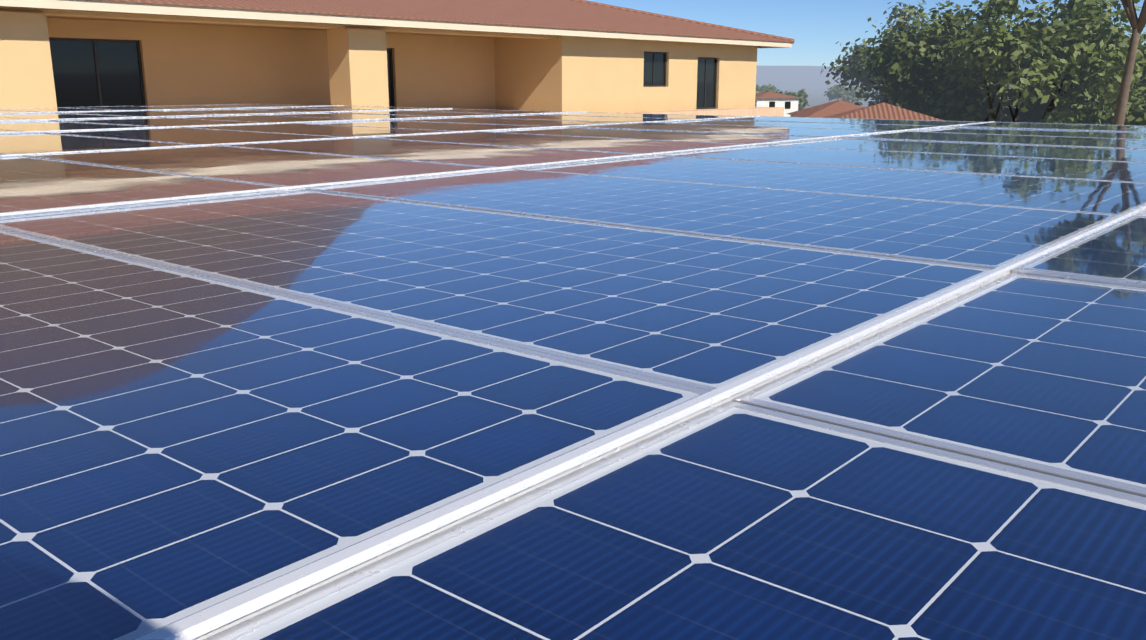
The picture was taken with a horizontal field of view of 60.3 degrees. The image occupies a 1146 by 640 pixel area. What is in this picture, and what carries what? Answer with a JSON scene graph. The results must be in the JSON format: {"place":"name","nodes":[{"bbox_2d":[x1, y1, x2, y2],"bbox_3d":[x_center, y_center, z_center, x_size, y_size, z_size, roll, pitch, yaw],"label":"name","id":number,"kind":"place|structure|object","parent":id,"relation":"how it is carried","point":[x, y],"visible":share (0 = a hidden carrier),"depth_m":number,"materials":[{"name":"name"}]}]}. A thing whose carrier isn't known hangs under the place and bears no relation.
{"place":"outdoors","nodes":[
{"label":"outdoors","id":0,"kind":"place"},
{"bbox_2d":[587,0,1145,66],"label":"sky","id":1,"kind":"structure","parent":0,"point":[816,26],"materials":[{"name":"blue"}]},
{"bbox_2d":[756,66,1144,117],"bbox_3d":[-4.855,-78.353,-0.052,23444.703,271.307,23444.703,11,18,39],"label":"ground","id":2,"kind":"structure","parent":0,"point":[811,80],"depth_m":5575.52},
{"bbox_2d":[0,0,791,116],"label":"house","id":3,"kind":"structure","parent":2,"relation":"on","point":[74,53],"depth_m":30.54,"materials":[{"name":"paint"}]},
{"bbox_2d":[104,0,794,43],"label":"house roof","id":4,"kind":"structure","parent":3,"relation":"attached to","point":[579,14],"depth_m":35.40,"materials":[{"name":"brown tile"}]},
{"bbox_2d":[756,82,776,92],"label":"tree","id":5,"kind":"object","parent":2,"relation":"on","point":[763,88],"depth_m":398.42,"materials":[{"name":"green plant"}]},
{"bbox_2d":[755,91,799,116],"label":"neighbour house","id":6,"kind":"structure","parent":2,"relation":"on","point":[789,103],"depth_m":178.23,"materials":[{"name":"white paint"}]},
{"bbox_2d":[766,89,808,109],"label":"tree","id":7,"kind":"object","parent":2,"relation":"on","point":[802,101],"depth_m":246.58,"materials":[{"name":"green plant"}]},
{"bbox_2d":[787,100,862,117],"bbox_3d":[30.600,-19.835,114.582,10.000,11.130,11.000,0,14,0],"label":"roof","id":8,"kind":"structure","parent":2,"relation":"on","point":[829,108],"depth_m":111.07,"materials":[{"name":"red tile"}]},
{"bbox_2d":[824,84,868,102],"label":"tree","id":9,"kind":"object","parent":2,"relation":"on","point":[840,93],"depth_m":447.49,"materials":[{"name":"green plant"}]},
{"bbox_2d":[822,103,944,120],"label":"roof","id":10,"kind":"structure","parent":2,"relation":"on","point":[883,111],"depth_m":54.43,"materials":[{"name":"red tile"}]},
{"bbox_2d":[821,0,1021,113],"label":"oak tree","id":11,"kind":"object","parent":2,"relation":"on","point":[855,65],"depth_m":138.81,"materials":[{"name":"green plant"}]},
{"bbox_2d":[846,0,1145,125],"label":"tree","id":12,"kind":"object","parent":2,"relation":"on","point":[1068,68],"depth_m":67.98,"materials":[{"name":"green plant"}]},
{"bbox_2d":[1112,0,1145,124],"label":"eucalyptus tree","id":13,"kind":"object","parent":2,"relation":"on","point":[1137,24],"depth_m":25.42,"materials":[{"name":"brown plant"}]},
{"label":"panel rack structure","id":14,"kind":"structure","parent":2,"relation":"on","visible":0},
{"bbox_2d":[0,129,21,131],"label":"solar panel","id":15,"kind":"object","parent":14,"relation":"on","point":[1,130],"depth_m":6.94,"materials":[{"name":"glass"}]},
{"bbox_2d":[0,117,28,119],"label":"solar panel","id":16,"kind":"object","parent":14,"relation":"on","point":[5,118],"depth_m":9.27,"materials":[{"name":"glass"}]},
{"bbox_2d":[0,110,32,112],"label":"solar panel","id":17,"kind":"object","parent":14,"relation":"on","point":[6,111],"depth_m":11.50,"materials":[{"name":"glass"}]},
{"bbox_2d":[0,108,111,111],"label":"solar panel","id":18,"kind":"object","parent":14,"relation":"on","point":[48,109],"depth_m":12.38,"materials":[{"name":"glass"}]},
{"bbox_2d":[0,113,137,118],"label":"solar panel","id":19,"kind":"object","parent":14,"relation":"on","point":[46,115],"depth_m":9.97,"materials":[{"name":"glass"}]},
{"bbox_2d":[0,121,153,130],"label":"solar panel","id":20,"kind":"object","parent":14,"relation":"on","point":[37,125],"depth_m":7.81,"materials":[{"name":"glass"}]},
{"bbox_2d":[0,133,194,153],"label":"solar panel","id":21,"kind":"object","parent":14,"relation":"on","point":[20,143],"depth_m":5.64,"materials":[{"name":"glass"}]},
{"bbox_2d":[58,106,195,109],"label":"solar panel","id":22,"kind":"object","parent":14,"relation":"on","point":[127,107],"depth_m":13.21,"materials":[{"name":"glass"}]},
{"bbox_2d":[54,110,220,115],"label":"solar panel","id":23,"kind":"object","parent":14,"relation":"on","point":[142,113],"depth_m":10.79,"materials":[{"name":"glass"}]},
{"bbox_2d":[0,156,284,212],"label":"solar panel","id":24,"kind":"object","parent":14,"relation":"on","point":[28,183],"depth_m":3.38,"materials":[{"name":"glass"}]},
{"bbox_2d":[48,117,271,126],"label":"solar panel","id":25,"kind":"object","parent":14,"relation":"on","point":[153,121],"depth_m":8.70,"materials":[{"name":"glass"}]},
{"bbox_2d":[39,127,340,144],"bbox_3d":[-2.518,-1.199,6.498,2.237,0.041,0.994,11,18,39],"label":"solar panel","id":26,"kind":"object","parent":14,"relation":"on","point":[195,136],"depth_m":6.42,"materials":[{"name":"glass"}]},
{"bbox_2d":[150,105,251,107],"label":"solar panel","id":27,"kind":"object","parent":14,"relation":"on","point":[196,106],"depth_m":13.93,"materials":[{"name":"glass"}]},
{"bbox_2d":[148,109,293,113],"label":"solar panel","id":28,"kind":"object","parent":14,"relation":"on","point":[225,111],"depth_m":11.60,"materials":[{"name":"glass"}]},
{"bbox_2d":[20,145,490,185],"bbox_3d":[-1.442,-0.679,4.345,2.237,0.041,0.994,11,18,39],"label":"solar panel","id":29,"kind":"object","parent":14,"relation":"on","point":[274,167],"depth_m":4.19,"materials":[{"name":"glass"}]},
{"bbox_2d":[161,115,356,122],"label":"solar panel","id":30,"kind":"object","parent":14,"relation":"on","point":[260,118],"depth_m":9.39,"materials":[{"name":"glass"}]},
{"bbox_2d":[212,104,325,106],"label":"solar panel","id":31,"kind":"object","parent":14,"relation":"on","point":[267,105],"depth_m":14.45,"materials":[{"name":"glass"}]},
{"bbox_2d":[230,107,360,111],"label":"solar panel","id":32,"kind":"object","parent":14,"relation":"on","point":[296,109],"depth_m":12.39,"materials":[{"name":"glass"}]},
{"bbox_2d":[182,123,451,136],"bbox_3d":[-1.874,-1.380,7.241,2.237,0.041,0.994,11,18,39],"label":"solar panel","id":33,"kind":"object","parent":14,"relation":"on","point":[323,130],"depth_m":7.21,"materials":[{"name":"glass"}]},
{"bbox_2d":[248,112,440,118],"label":"solar panel","id":34,"kind":"object","parent":14,"relation":"on","point":[352,115],"depth_m":10.23,"materials":[{"name":"glass"}]},
{"bbox_2d":[0,229,709,639],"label":"solar panel","id":35,"kind":"object","parent":14,"relation":"on","point":[176,445],"depth_m":1.01,"materials":[{"name":"glass"}]},
{"bbox_2d":[286,106,429,109],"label":"solar panel","id":36,"kind":"object","parent":14,"relation":"on","point":[360,107],"depth_m":13.16,"materials":[{"name":"glass"}]},
{"bbox_2d":[325,110,498,115],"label":"solar panel","id":37,"kind":"object","parent":14,"relation":"on","point":[418,113],"depth_m":10.84,"materials":[{"name":"glass"}]},
{"bbox_2d":[217,137,633,166],"bbox_3d":[-0.797,-0.860,5.088,2.237,0.040,0.994,11,18,39],"label":"solar panel","id":38,"kind":"object","parent":14,"relation":"on","point":[466,154],"depth_m":4.96,"materials":[{"name":"glass"}]},
{"bbox_2d":[303,120,548,130],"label":"solar panel","id":39,"kind":"object","parent":14,"relation":"on","point":[427,125],"depth_m":7.96,"materials":[{"name":"glass"}]},
{"bbox_2d":[400,109,559,113],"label":"solar panel","id":40,"kind":"object","parent":14,"relation":"on","point":[483,111],"depth_m":11.58,"materials":[{"name":"glass"}]},
{"bbox_2d":[0,189,991,390],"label":"solar panel","id":41,"kind":"object","parent":14,"relation":"on","point":[708,313],"depth_m":1.84,"materials":[{"name":"glass"}]},
{"bbox_2d":[388,117,625,125],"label":"solar panel","id":42,"kind":"object","parent":14,"relation":"on","point":[512,121],"depth_m":8.69,"materials":[{"name":"glass"}]},
{"bbox_2d":[365,131,740,153],"bbox_3d":[-0.153,-1.039,5.832,2.237,0.040,0.994,11,18,39],"label":"solar panel","id":43,"kind":"object","parent":14,"relation":"on","point":[617,145],"depth_m":5.76,"materials":[{"name":"glass"}]},
{"bbox_2d":[0,105,1145,639],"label":"module clamp rails","id":44,"kind":"object","parent":14,"relation":"on","point":[224,615],"depth_m":0.98,"materials":[{"name":"silver metal"}]},
{"bbox_2d":[468,114,684,121],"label":"solar panel","id":45,"kind":"object","parent":14,"relation":"on","point":[586,118],"depth_m":9.39,"materials":[{"name":"glass"}]},
{"bbox_2d":[535,112,742,118],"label":"solar panel","id":46,"kind":"object","parent":14,"relation":"on","point":[677,116],"depth_m":10.21,"materials":[{"name":"glass"}]},
{"bbox_2d":[483,127,816,143],"bbox_3d":[0.491,-1.216,6.576,2.237,0.040,0.994,11,17,39],"label":"solar panel","id":47,"kind":"object","parent":14,"relation":"on","point":[736,138],"depth_m":6.47,"materials":[{"name":"glass"}]},
{"bbox_2d":[204,401,1145,639],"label":"solar panel","id":48,"kind":"object","parent":14,"relation":"on","point":[730,520],"depth_m":0.74,"materials":[{"name":"glass"}]},
{"bbox_2d":[302,168,1119,268],"bbox_3d":[0.279,-0.337,2.936,2.237,0.040,0.994,11,18,39],"label":"solar panel","id":49,"kind":"object","parent":14,"relation":"on","point":[977,235],"depth_m":2.67,"materials":[{"name":"glass"}]},
{"bbox_2d":[568,122,886,136],"bbox_3d":[1.136,-1.399,7.318,2.237,0.040,0.994,11,18,39],"label":"solar panel","id":50,"kind":"object","parent":14,"relation":"on","point":[790,131],"depth_m":7.20,"materials":[{"name":"glass"}]},
{"bbox_2d":[656,120,935,130],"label":"solar panel","id":51,"kind":"object","parent":14,"relation":"on","point":[888,127],"depth_m":8.08,"materials":[{"name":"glass"}]},
{"bbox_2d":[517,155,1145,213],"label":"solar panel","id":52,"kind":"object","parent":14,"relation":"on","point":[1104,196],"depth_m":3.50,"materials":[{"name":"glass"}]},
{"bbox_2d":[708,116,979,125],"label":"solar panel","id":53,"kind":"object","parent":14,"relation":"on","point":[852,120],"depth_m":8.84,"materials":[{"name":"glass"}]},
{"bbox_2d":[657,145,1145,182],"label":"solar panel","id":54,"kind":"object","parent":14,"relation":"on","point":[1070,168],"depth_m":4.37,"materials":[{"name":"glass"}]},
{"bbox_2d":[733,273,1145,497],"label":"solar panel","id":55,"kind":"object","parent":14,"relation":"on","point":[1042,374],"depth_m":1.18,"materials":[{"name":"glass"}]},
{"bbox_2d":[766,138,1145,161],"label":"solar panel","id":56,"kind":"object","parent":14,"relation":"on","point":[1084,153],"depth_m":5.23,"materials":[{"name":"glass"}]},
{"bbox_2d":[839,131,1145,148],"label":"solar panel","id":57,"kind":"object","parent":14,"relation":"on","point":[1030,140],"depth_m":6.00,"materials":[{"name":"glass"}]},
{"bbox_2d":[916,127,1145,138],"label":"solar panel","id":58,"kind":"object","parent":14,"relation":"on","point":[1100,134],"depth_m":6.89,"materials":[{"name":"glass"}]},
{"bbox_2d":[953,122,1145,131],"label":"solar panel","id":59,"kind":"object","parent":14,"relation":"on","point":[1079,127],"depth_m":7.64,"materials":[{"name":"glass"}]},
{"bbox_2d":[1012,215,1145,287],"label":"solar panel","id":60,"kind":"object","parent":14,"relation":"on","point":[1114,253],"depth_m":1.95,"materials":[{"name":"glass"}]},
{"bbox_2d":[1137,211,1145,215],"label":"solar panel","id":61,"kind":"object","parent":14,"relation":"on","point":[1143,213],"depth_m":2.65,"materials":[{"name":"glass"}]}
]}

